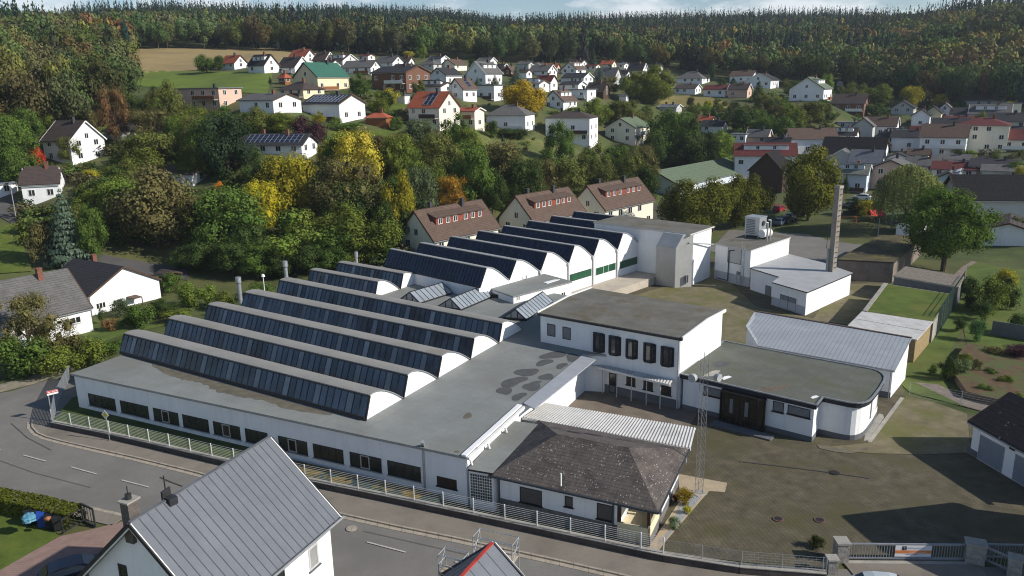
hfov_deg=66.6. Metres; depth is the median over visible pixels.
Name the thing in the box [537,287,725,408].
office block
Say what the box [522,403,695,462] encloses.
covered walkway
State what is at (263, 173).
tree
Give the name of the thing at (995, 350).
bush
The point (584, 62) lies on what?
house
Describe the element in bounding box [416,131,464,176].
tree
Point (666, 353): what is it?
bay window
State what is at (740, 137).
house
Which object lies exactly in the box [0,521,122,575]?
drive
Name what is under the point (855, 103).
house
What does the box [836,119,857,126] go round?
house
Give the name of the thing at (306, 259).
tree
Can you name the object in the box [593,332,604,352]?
bay window
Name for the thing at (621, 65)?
house
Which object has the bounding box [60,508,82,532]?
garden gate
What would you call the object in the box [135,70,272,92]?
meadow
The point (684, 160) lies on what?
tree
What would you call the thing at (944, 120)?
house
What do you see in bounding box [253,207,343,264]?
tree
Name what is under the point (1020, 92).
forest conifer
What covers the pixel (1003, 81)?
forest tree
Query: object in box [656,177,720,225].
tree
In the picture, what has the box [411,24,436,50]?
forest tree
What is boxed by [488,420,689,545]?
gatehouse
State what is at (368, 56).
house
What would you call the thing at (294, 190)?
tree
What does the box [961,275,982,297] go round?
bush
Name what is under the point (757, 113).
garden bush
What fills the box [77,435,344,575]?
foreground house
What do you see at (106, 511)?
kerb
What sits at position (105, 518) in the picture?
pavement
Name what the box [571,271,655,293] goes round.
loading ramp
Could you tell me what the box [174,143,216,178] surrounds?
tree
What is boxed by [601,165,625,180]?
tree
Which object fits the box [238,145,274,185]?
tree
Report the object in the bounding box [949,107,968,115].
house
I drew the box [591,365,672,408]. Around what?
entrance canopy
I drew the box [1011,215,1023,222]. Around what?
bush
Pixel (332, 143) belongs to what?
tree
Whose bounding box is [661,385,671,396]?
window
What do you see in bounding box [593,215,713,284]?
end block
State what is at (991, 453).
roller door
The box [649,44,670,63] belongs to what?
forest tree
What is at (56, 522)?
wheelie bin
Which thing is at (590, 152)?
tree
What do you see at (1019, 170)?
garden bush
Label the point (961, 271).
track
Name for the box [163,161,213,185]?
house
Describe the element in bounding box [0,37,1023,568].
ground
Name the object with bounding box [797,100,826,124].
tree
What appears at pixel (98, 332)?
lawn
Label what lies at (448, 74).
house
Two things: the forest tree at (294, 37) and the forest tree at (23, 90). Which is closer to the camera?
the forest tree at (23, 90)
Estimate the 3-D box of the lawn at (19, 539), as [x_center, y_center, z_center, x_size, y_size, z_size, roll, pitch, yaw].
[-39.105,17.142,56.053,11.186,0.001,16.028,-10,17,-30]
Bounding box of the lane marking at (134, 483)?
[122,480,148,486]
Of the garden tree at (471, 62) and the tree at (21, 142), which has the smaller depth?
the tree at (21, 142)
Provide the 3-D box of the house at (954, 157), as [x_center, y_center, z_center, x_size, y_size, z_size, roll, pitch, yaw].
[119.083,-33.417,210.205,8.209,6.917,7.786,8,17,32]
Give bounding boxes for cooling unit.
[744,214,767,237]
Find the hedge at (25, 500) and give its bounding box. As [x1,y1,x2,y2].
[0,487,87,529]
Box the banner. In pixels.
[894,545,931,556]
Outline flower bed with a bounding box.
[659,494,700,542]
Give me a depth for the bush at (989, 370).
79.74 m
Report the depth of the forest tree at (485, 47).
389.54 m
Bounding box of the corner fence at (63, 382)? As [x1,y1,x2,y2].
[50,366,69,420]
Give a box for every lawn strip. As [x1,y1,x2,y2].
[54,396,248,458]
[901,292,967,406]
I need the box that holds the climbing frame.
[867,210,884,221]
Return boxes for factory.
[71,252,606,504]
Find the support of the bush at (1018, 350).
on the garden terrace at (1003, 364)
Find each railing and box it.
[985,548,1007,569]
[987,543,1023,558]
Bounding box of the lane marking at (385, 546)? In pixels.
[367,541,405,551]
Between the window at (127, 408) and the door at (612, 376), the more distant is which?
the door at (612, 376)
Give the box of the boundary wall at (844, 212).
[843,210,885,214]
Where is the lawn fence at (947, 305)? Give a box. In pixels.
[936,271,965,335]
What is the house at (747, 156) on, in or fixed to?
on the ground at (862, 229)
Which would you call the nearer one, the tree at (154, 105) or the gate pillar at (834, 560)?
the gate pillar at (834, 560)
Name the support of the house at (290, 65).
on the ground at (862, 229)
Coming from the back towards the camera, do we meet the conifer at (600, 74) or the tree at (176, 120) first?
the conifer at (600, 74)
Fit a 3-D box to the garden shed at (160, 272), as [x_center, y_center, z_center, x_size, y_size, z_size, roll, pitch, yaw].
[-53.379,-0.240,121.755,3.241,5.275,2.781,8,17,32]
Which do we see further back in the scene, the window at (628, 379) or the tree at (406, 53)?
the tree at (406, 53)
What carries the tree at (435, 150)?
on the ground at (862, 229)
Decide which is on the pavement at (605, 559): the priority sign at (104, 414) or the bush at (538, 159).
the priority sign at (104, 414)
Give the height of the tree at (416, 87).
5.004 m
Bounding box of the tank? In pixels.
[758,228,772,239]
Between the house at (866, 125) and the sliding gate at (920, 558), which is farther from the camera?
the house at (866, 125)
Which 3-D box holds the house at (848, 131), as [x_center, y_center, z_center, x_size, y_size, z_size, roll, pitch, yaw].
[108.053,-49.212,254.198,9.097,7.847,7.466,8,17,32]
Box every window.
[65,316,82,323]
[88,393,116,411]
[96,301,105,309]
[117,563,127,575]
[120,400,149,419]
[153,408,179,426]
[182,414,209,433]
[213,421,241,441]
[245,428,267,444]
[277,569,284,575]
[278,436,308,456]
[308,541,321,573]
[312,443,344,465]
[349,452,382,474]
[386,460,421,483]
[436,476,457,490]
[518,486,542,507]
[547,323,554,336]
[562,326,570,339]
[563,496,573,509]
[570,269,590,280]
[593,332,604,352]
[595,262,615,275]
[595,503,611,522]
[608,335,620,355]
[620,257,636,268]
[625,338,637,359]
[625,376,635,387]
[642,380,653,391]
[643,342,655,363]
[660,346,673,367]
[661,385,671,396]
[703,386,720,398]
[771,401,783,414]
[786,405,810,419]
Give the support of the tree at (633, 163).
on the ground at (862, 229)
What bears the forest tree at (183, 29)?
on the ground at (862, 229)
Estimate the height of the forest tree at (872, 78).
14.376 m
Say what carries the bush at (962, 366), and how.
on the garden terrace at (1003, 364)
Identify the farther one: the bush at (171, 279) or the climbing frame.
the climbing frame
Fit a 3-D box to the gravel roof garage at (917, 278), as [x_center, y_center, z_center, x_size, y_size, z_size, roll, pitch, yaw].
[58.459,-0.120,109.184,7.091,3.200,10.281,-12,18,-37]
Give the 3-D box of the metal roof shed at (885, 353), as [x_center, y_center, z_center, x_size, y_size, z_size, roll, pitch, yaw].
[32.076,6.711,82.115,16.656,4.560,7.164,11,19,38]
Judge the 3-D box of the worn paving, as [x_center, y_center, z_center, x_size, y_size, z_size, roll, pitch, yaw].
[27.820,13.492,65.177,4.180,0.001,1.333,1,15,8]
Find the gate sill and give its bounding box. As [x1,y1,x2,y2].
[849,560,966,563]
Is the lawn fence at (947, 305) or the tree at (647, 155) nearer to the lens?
the lawn fence at (947, 305)
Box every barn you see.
[747,150,789,192]
[821,136,890,160]
[828,148,849,164]
[940,174,1023,219]
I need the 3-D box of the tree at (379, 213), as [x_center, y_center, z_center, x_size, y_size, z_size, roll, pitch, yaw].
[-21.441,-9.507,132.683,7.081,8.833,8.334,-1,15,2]
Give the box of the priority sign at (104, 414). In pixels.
[101,411,109,440]
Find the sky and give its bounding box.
[0,0,1011,21]
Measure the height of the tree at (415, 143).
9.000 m
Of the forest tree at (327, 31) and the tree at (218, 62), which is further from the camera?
the forest tree at (327, 31)
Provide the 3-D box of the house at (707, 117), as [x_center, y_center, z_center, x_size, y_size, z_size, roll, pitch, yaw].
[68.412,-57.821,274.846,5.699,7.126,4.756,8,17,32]
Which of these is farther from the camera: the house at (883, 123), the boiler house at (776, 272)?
the house at (883, 123)
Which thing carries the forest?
on the ground at (862, 229)
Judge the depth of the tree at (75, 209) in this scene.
132.41 m
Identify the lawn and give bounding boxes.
[0,225,31,272]
[0,512,58,569]
[36,304,170,362]
[963,262,1023,349]
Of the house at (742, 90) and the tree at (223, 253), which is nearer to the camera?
the tree at (223, 253)
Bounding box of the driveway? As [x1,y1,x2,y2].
[844,560,986,575]
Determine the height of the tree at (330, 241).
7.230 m
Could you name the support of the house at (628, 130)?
on the ground at (862, 229)
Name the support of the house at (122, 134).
on the ground at (862, 229)
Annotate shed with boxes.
[154,269,181,288]
[653,204,664,219]
[746,310,911,398]
[837,235,920,282]
[894,217,927,234]
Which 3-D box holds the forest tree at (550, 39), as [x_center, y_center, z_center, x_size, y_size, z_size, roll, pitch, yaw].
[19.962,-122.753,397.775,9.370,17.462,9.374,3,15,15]
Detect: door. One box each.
[609,372,615,393]
[765,285,770,296]
[780,294,795,311]
[977,434,1004,472]
[1012,453,1023,485]
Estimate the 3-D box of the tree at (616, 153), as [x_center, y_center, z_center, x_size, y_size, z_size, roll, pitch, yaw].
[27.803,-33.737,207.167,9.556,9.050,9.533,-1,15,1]
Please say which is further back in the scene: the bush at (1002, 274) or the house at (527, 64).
the house at (527, 64)
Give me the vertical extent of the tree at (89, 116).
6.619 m
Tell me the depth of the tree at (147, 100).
205.73 m
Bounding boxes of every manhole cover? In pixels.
[346,525,356,531]
[773,516,783,521]
[814,517,825,522]
[829,470,839,474]
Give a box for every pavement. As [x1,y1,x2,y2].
[5,492,121,524]
[33,420,755,575]
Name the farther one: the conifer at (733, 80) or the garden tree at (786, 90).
the conifer at (733, 80)
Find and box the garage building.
[967,392,1023,485]
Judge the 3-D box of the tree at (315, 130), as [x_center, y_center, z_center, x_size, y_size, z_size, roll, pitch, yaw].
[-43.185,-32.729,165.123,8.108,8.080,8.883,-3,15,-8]
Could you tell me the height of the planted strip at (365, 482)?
0.500 m
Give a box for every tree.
[0,68,50,122]
[0,112,42,165]
[0,132,41,184]
[0,289,60,350]
[4,105,46,139]
[23,219,52,262]
[25,315,83,368]
[41,109,66,128]
[44,69,93,120]
[52,204,99,231]
[55,136,82,160]
[64,334,83,357]
[70,188,107,223]
[72,202,109,257]
[73,165,121,195]
[78,110,101,129]
[79,52,129,124]
[84,163,129,194]
[85,104,102,119]
[93,83,132,144]
[95,176,141,228]
[98,306,104,321]
[100,160,203,247]
[102,57,143,100]
[110,129,179,169]
[112,158,147,180]
[121,145,164,173]
[124,96,146,125]
[128,18,139,38]
[128,107,170,134]
[143,93,153,107]
[145,20,167,48]
[145,106,159,128]
[147,89,160,105]
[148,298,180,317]
[150,96,166,107]
[152,78,194,124]
[157,20,175,47]
[162,114,178,142]
[167,245,192,268]
[168,111,192,145]
[174,18,194,47]
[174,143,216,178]
[178,113,204,144]
[179,243,217,271]
[181,104,207,124]
[182,113,226,154]
[189,17,214,48]
[190,181,276,244]
[192,54,216,72]
[192,108,256,179]
[192,213,223,228]
[207,238,249,274]
[208,103,235,118]
[213,56,224,70]
[214,20,231,48]
[228,18,247,46]
[229,222,272,266]
[235,241,275,277]
[236,111,258,134]
[237,106,270,132]
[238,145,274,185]
[240,178,285,228]
[245,13,264,49]
[253,149,318,213]
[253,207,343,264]
[256,23,273,50]
[258,162,299,207]
[264,112,295,132]
[265,246,300,277]
[270,20,287,50]
[278,207,318,246]
[283,20,302,49]
[283,244,324,274]
[289,114,328,143]
[301,25,321,52]
[302,153,383,215]
[310,176,374,222]
[311,110,326,122]
[312,199,369,237]
[313,229,357,265]
[315,141,338,166]
[316,244,352,270]
[318,18,337,51]
[323,130,357,176]
[325,205,405,262]
[331,126,385,179]
[335,17,356,53]
[341,239,378,262]
[347,72,371,96]
[349,126,371,146]
[355,176,420,215]
[361,241,396,261]
[366,91,388,113]
[366,132,413,158]
[367,208,403,246]
[369,199,411,242]
[372,26,391,55]
[376,90,395,111]
[379,168,415,223]
[379,173,427,198]
[380,131,417,174]
[384,26,409,54]
[388,116,402,129]
[390,144,424,177]
[402,51,415,56]
[403,117,435,146]
[405,162,439,209]
[410,79,424,91]
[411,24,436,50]
[413,133,432,160]
[415,43,427,59]
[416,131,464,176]
[417,133,456,163]
[418,163,450,199]
[433,31,453,54]
[435,174,467,204]
[437,112,469,144]
[449,125,484,148]
[449,152,488,189]
[450,140,497,200]
[453,31,473,59]
[456,139,479,150]
[468,58,475,66]
[473,35,495,57]
[474,168,509,215]
[483,138,531,181]
[490,33,507,62]
[499,79,548,113]
[503,181,524,201]
[504,157,547,196]
[506,30,524,61]
[521,36,542,56]
[527,155,560,190]
[537,147,574,182]
[543,30,559,62]
[544,119,574,161]
[544,156,588,190]
[557,29,580,61]
[564,105,585,112]
[573,140,613,183]
[577,148,599,166]
[583,96,614,123]
[587,163,618,184]
[589,48,596,63]
[600,144,629,165]
[601,153,617,174]
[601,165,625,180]
[602,76,619,93]
[606,37,621,60]
[606,99,632,122]
[613,153,629,173]
[615,151,652,178]
[617,70,644,98]
[617,163,661,195]
[619,39,634,60]
[620,145,661,175]
[625,146,651,167]
[626,100,653,121]
[631,143,656,159]
[632,43,652,62]
[633,64,676,103]
[640,105,700,163]
[642,131,666,162]
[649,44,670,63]
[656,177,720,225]
[664,133,700,166]
[674,122,698,134]
[675,139,697,164]
[676,116,725,164]
[687,97,694,105]
[696,175,740,231]
[702,46,723,69]
[703,100,712,106]
[705,129,736,159]
[709,58,715,80]
[710,103,715,116]
[718,172,763,227]
[722,109,730,126]
[727,101,740,113]
[727,104,732,120]
[728,49,752,70]
[742,172,776,214]
[746,109,774,128]
[749,53,772,72]
[751,91,768,102]
[753,93,772,111]
[753,103,764,110]
[765,104,783,118]
[774,99,786,115]
[776,52,802,81]
[778,102,811,127]
[779,143,845,220]
[782,86,791,95]
[783,78,791,87]
[792,52,814,78]
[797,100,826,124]
[810,53,830,79]
[818,99,829,104]
[822,73,834,91]
[837,82,866,93]
[839,51,860,83]
[847,60,867,86]
[859,65,892,89]
[862,83,894,104]
[866,163,943,225]
[894,60,924,89]
[896,184,1004,271]
[899,86,924,104]
[913,84,928,95]
[914,65,944,100]
[918,91,928,107]
[931,94,948,106]
[935,66,969,103]
[949,59,981,101]
[985,62,1023,102]
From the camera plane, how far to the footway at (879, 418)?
69.42 m
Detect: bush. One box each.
[0,333,54,379]
[29,147,46,165]
[31,344,83,375]
[69,335,110,368]
[82,168,100,180]
[100,317,118,331]
[102,338,121,355]
[108,297,129,317]
[117,316,139,327]
[122,302,158,329]
[159,308,191,318]
[160,272,183,293]
[174,280,199,308]
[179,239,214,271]
[194,284,218,304]
[211,289,237,304]
[247,282,275,291]
[329,116,342,126]
[332,122,364,130]
[382,87,400,104]
[480,142,494,157]
[484,120,497,138]
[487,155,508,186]
[495,128,536,138]
[520,156,545,163]
[668,515,682,529]
[671,493,678,501]
[675,486,694,505]
[682,505,691,513]
[685,106,699,115]
[700,103,712,115]
[716,78,726,84]
[716,103,723,112]
[727,106,758,132]
[752,108,761,119]
[764,96,781,107]
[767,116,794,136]
[772,98,785,106]
[807,534,826,549]
[823,103,832,114]
[824,112,836,122]
[845,195,862,213]
[853,199,872,215]
[856,83,867,91]
[865,103,886,115]
[871,200,885,217]
[928,363,937,374]
[937,355,958,380]
[951,149,977,155]
[953,318,967,330]
[954,358,972,373]
[955,353,973,362]
[959,101,968,106]
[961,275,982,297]
[963,294,978,310]
[968,318,987,341]
[970,301,995,319]
[971,273,1011,315]
[971,358,984,370]
[973,109,986,118]
[977,383,995,390]
[983,345,1012,354]
[985,367,1000,374]
[987,152,1000,158]
[993,267,1019,286]
[994,273,1022,310]
[996,374,1015,383]
[1002,343,1023,357]
[1004,160,1023,167]
[1007,312,1023,324]
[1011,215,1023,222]
[1013,165,1023,173]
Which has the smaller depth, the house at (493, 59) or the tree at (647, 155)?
the tree at (647, 155)
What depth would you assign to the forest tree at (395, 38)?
383.05 m
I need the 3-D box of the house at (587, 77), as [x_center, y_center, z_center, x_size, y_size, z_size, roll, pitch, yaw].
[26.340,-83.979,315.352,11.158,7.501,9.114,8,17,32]
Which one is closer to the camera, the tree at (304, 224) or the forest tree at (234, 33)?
the tree at (304, 224)
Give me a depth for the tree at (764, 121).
257.95 m
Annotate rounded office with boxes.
[680,340,885,441]
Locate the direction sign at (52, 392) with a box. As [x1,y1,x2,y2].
[46,389,57,408]
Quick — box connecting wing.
[491,274,571,303]
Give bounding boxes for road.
[0,371,1023,575]
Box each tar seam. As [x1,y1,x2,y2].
[0,460,88,486]
[365,531,463,553]
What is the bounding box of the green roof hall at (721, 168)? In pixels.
[656,158,738,195]
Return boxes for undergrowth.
[1,75,1023,266]
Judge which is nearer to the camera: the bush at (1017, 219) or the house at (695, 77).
the bush at (1017, 219)
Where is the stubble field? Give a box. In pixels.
[136,47,318,72]
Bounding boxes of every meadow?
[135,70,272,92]
[327,129,398,138]
[373,100,406,111]
[472,130,510,142]
[478,135,583,182]
[657,95,739,111]
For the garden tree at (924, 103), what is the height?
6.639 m
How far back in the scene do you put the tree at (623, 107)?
251.82 m
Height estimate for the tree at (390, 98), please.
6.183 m
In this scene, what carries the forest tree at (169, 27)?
on the ground at (862, 229)
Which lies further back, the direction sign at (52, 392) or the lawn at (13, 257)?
the lawn at (13, 257)
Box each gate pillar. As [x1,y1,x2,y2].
[825,554,840,574]
[832,536,851,563]
[963,536,988,566]
[1006,551,1023,575]
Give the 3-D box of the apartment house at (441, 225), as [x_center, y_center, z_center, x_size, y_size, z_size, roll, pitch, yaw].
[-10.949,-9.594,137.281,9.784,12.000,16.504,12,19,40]
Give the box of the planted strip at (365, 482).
[293,460,440,503]
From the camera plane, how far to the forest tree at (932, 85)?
312.14 m
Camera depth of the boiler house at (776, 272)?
114.40 m
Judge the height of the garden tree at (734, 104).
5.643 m
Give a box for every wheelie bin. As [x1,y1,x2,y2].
[22,508,35,525]
[35,509,45,527]
[43,512,53,529]
[51,514,64,530]
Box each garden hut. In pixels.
[276,70,291,84]
[618,94,629,100]
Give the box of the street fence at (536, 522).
[50,410,664,552]
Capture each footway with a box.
[648,474,726,549]
[864,413,883,440]
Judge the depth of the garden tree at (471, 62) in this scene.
322.90 m
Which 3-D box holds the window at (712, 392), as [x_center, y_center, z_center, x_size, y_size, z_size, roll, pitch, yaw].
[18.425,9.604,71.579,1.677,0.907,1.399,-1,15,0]
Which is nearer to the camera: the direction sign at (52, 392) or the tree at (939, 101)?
the direction sign at (52, 392)
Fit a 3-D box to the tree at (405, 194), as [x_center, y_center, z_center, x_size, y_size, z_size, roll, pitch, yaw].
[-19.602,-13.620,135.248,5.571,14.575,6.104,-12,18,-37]
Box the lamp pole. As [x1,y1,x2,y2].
[9,181,16,219]
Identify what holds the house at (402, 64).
on the ground at (862, 229)
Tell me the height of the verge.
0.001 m
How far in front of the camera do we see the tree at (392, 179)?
143.07 m
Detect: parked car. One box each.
[37,553,96,575]
[772,205,786,211]
[773,217,786,225]
[781,215,794,222]
[786,212,797,218]
[851,193,870,199]
[851,571,898,575]
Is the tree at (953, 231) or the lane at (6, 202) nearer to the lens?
the tree at (953, 231)
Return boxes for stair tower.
[655,232,693,287]
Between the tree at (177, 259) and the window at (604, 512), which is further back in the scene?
the tree at (177, 259)
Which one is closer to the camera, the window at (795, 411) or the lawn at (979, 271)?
the window at (795, 411)
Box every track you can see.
[916,382,988,410]
[954,261,976,277]
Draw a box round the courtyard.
[569,391,696,426]
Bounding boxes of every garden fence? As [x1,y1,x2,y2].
[909,382,996,409]
[991,321,1023,339]
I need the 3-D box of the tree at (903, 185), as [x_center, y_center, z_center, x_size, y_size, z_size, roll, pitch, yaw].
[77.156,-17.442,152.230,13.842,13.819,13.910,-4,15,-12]
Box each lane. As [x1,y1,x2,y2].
[0,194,23,223]
[89,255,187,279]
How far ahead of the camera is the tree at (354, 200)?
134.17 m
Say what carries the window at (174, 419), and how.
in the factory
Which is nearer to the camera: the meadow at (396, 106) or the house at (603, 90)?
the meadow at (396, 106)
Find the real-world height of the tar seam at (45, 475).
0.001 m
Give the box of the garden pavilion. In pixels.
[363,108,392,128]
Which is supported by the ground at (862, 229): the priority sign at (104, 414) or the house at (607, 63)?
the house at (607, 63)
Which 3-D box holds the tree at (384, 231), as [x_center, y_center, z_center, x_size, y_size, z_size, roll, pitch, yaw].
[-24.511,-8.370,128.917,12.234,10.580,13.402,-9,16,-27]
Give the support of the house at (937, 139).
on the ground at (862, 229)
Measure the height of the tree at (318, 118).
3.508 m
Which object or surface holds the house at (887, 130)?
on the ground at (862, 229)
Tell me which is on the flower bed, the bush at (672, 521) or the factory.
the bush at (672, 521)
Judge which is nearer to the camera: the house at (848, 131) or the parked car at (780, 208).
the parked car at (780, 208)
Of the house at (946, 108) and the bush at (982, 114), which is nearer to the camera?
the bush at (982, 114)
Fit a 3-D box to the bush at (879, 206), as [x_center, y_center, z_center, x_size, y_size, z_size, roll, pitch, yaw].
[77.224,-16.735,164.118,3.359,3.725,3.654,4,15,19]
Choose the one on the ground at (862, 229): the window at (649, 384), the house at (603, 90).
the house at (603, 90)
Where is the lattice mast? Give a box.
[688,352,721,496]
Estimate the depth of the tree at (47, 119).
184.80 m
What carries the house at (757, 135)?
on the ground at (862, 229)
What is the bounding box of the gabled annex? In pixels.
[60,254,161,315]
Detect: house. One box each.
[0,267,93,347]
[18,161,66,204]
[39,117,106,164]
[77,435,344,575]
[102,121,135,140]
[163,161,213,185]
[174,84,242,109]
[221,53,247,69]
[236,90,302,113]
[240,129,319,160]
[246,52,280,72]
[276,78,325,98]
[279,54,306,73]
[288,47,314,61]
[292,60,350,90]
[301,91,366,123]
[311,50,331,61]
[320,57,341,65]
[327,52,357,66]
[342,58,381,74]
[357,52,375,59]
[369,63,431,92]
[377,53,404,65]
[394,61,413,65]
[399,198,501,251]
[402,55,415,63]
[406,88,461,130]
[419,57,442,69]
[420,79,451,90]
[427,54,449,62]
[430,65,463,81]
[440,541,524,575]
[442,57,467,70]
[450,75,478,101]
[460,104,485,130]
[464,59,503,84]
[476,81,502,100]
[477,55,497,63]
[486,101,535,130]
[496,62,507,71]
[496,185,586,231]
[503,63,514,75]
[514,67,533,77]
[516,59,534,68]
[522,78,550,91]
[529,63,557,76]
[536,73,558,90]
[544,87,578,109]
[544,108,599,147]
[547,61,561,73]
[558,79,587,89]
[560,60,586,73]
[560,71,594,83]
[565,86,595,100]
[570,58,587,65]
[577,175,655,218]
[584,62,600,70]
[586,80,610,98]
[593,65,622,84]
[600,59,617,67]
[603,114,649,145]
[616,61,628,68]
[620,68,629,76]
[627,61,647,73]
[657,102,682,113]
[673,82,702,94]
[675,69,709,83]
[688,219,852,315]
[697,114,715,125]
[700,117,728,132]
[702,83,728,96]
[727,81,752,97]
[729,69,757,82]
[729,133,748,142]
[733,143,797,178]
[745,71,779,88]
[746,126,773,142]
[764,134,792,142]
[784,125,838,153]
[788,74,833,100]
[829,125,860,136]
[830,91,869,117]
[834,160,872,192]
[836,80,843,86]
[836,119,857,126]
[847,147,885,165]
[851,117,876,136]
[867,114,900,135]
[870,154,915,188]
[874,129,891,147]
[883,127,908,131]
[886,148,908,159]
[890,98,917,114]
[890,127,919,150]
[905,154,943,173]
[906,145,931,156]
[909,123,927,129]
[910,106,932,125]
[918,121,970,156]
[927,103,944,123]
[930,158,978,175]
[931,115,971,123]
[934,166,963,184]
[937,151,972,161]
[939,100,952,117]
[944,113,977,118]
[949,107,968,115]
[957,114,1011,152]
[963,94,1006,106]
[968,101,1013,115]
[968,152,1001,161]
[968,156,1023,173]
[980,161,1023,173]
[985,110,1023,125]
[1001,100,1022,112]
[1001,129,1023,150]
[1010,123,1023,128]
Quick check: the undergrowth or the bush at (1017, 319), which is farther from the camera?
the undergrowth
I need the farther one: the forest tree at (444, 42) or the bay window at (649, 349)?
the forest tree at (444, 42)
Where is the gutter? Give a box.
[27,422,616,575]
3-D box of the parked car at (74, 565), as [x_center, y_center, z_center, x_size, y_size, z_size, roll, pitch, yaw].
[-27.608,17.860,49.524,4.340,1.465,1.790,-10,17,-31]
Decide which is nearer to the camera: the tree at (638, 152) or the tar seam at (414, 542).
the tar seam at (414, 542)
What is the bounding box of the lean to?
[468,421,537,511]
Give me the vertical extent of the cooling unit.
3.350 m
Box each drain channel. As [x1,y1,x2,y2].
[740,461,870,478]
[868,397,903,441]
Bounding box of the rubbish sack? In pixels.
[21,512,35,523]
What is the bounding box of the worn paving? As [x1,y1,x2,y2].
[817,445,868,452]
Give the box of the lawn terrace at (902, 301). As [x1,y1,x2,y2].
[863,283,948,341]
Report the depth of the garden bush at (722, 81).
340.90 m
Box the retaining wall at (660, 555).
[50,420,826,575]
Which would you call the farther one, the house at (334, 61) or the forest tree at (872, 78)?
the forest tree at (872, 78)
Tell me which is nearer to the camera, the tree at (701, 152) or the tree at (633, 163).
the tree at (633, 163)
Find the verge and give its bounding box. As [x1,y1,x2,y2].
[0,367,73,391]
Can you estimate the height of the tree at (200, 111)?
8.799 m
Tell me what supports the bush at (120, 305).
on the lawn at (98, 332)
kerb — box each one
[31,420,630,575]
[41,496,121,515]
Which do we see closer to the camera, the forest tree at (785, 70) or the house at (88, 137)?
the house at (88, 137)
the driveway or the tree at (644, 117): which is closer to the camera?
the driveway
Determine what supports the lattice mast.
on the footway at (688, 482)
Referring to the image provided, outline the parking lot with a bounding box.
[711,230,861,266]
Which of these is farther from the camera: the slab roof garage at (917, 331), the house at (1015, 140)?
the house at (1015, 140)
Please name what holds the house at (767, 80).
on the ground at (862, 229)
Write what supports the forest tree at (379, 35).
on the ground at (862, 229)
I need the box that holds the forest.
[0,0,1023,115]
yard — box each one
[568,257,1023,568]
[637,267,882,343]
[831,396,969,453]
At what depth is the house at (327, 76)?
233.39 m
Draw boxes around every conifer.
[41,189,97,267]
[474,77,481,84]
[492,75,500,84]
[508,65,521,84]
[576,20,589,63]
[593,66,604,81]
[684,36,698,71]
[698,30,709,73]
[728,78,737,84]
[749,81,764,98]
[842,173,849,192]
[1010,66,1023,108]
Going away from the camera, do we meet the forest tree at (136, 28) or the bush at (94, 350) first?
the bush at (94, 350)
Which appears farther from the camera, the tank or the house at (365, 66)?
the house at (365, 66)
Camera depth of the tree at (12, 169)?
158.86 m
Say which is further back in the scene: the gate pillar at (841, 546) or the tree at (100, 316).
the tree at (100, 316)
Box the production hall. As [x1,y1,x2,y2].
[383,211,637,294]
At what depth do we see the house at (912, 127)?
253.30 m
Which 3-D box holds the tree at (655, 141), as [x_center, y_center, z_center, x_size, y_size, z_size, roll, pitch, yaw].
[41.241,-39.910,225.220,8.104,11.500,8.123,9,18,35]
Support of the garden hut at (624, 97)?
on the ground at (862, 229)
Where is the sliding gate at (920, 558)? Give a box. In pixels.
[849,543,965,559]
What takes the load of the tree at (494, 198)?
on the ground at (862, 229)
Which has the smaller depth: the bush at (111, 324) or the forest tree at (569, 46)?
the bush at (111, 324)
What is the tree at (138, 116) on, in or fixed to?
on the ground at (862, 229)
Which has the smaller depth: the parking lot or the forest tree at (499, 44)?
the parking lot
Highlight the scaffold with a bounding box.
[437,528,519,575]
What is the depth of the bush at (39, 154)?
167.40 m
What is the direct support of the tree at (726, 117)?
on the ground at (862, 229)
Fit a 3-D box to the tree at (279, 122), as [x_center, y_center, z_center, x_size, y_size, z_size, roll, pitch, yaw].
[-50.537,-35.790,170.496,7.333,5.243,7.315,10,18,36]
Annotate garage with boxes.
[0,181,17,197]
[394,91,411,103]
[848,311,932,361]
[893,266,963,309]
[983,213,1023,245]
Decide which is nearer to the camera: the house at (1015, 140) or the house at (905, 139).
the house at (1015, 140)
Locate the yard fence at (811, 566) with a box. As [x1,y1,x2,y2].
[664,540,827,571]
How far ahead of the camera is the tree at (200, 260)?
124.60 m
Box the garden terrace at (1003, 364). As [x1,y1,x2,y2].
[953,343,1023,404]
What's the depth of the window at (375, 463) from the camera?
61.11 m
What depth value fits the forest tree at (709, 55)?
391.61 m
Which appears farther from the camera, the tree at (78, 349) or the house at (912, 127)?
the house at (912, 127)
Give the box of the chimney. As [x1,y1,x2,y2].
[825,185,843,271]
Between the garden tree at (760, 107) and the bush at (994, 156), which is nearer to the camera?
the bush at (994, 156)
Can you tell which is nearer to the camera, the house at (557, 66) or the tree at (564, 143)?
the tree at (564, 143)
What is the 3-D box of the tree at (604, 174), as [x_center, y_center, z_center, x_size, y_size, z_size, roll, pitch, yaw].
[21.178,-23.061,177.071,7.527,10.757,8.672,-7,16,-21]
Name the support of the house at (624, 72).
on the ground at (862, 229)
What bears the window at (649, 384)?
in the office block at (659, 337)
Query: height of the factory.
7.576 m
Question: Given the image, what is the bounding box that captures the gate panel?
[79,503,95,526]
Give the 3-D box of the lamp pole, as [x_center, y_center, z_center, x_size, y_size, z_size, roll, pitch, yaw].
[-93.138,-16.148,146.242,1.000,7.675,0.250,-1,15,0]
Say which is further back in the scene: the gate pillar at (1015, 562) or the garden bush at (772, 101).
the garden bush at (772, 101)

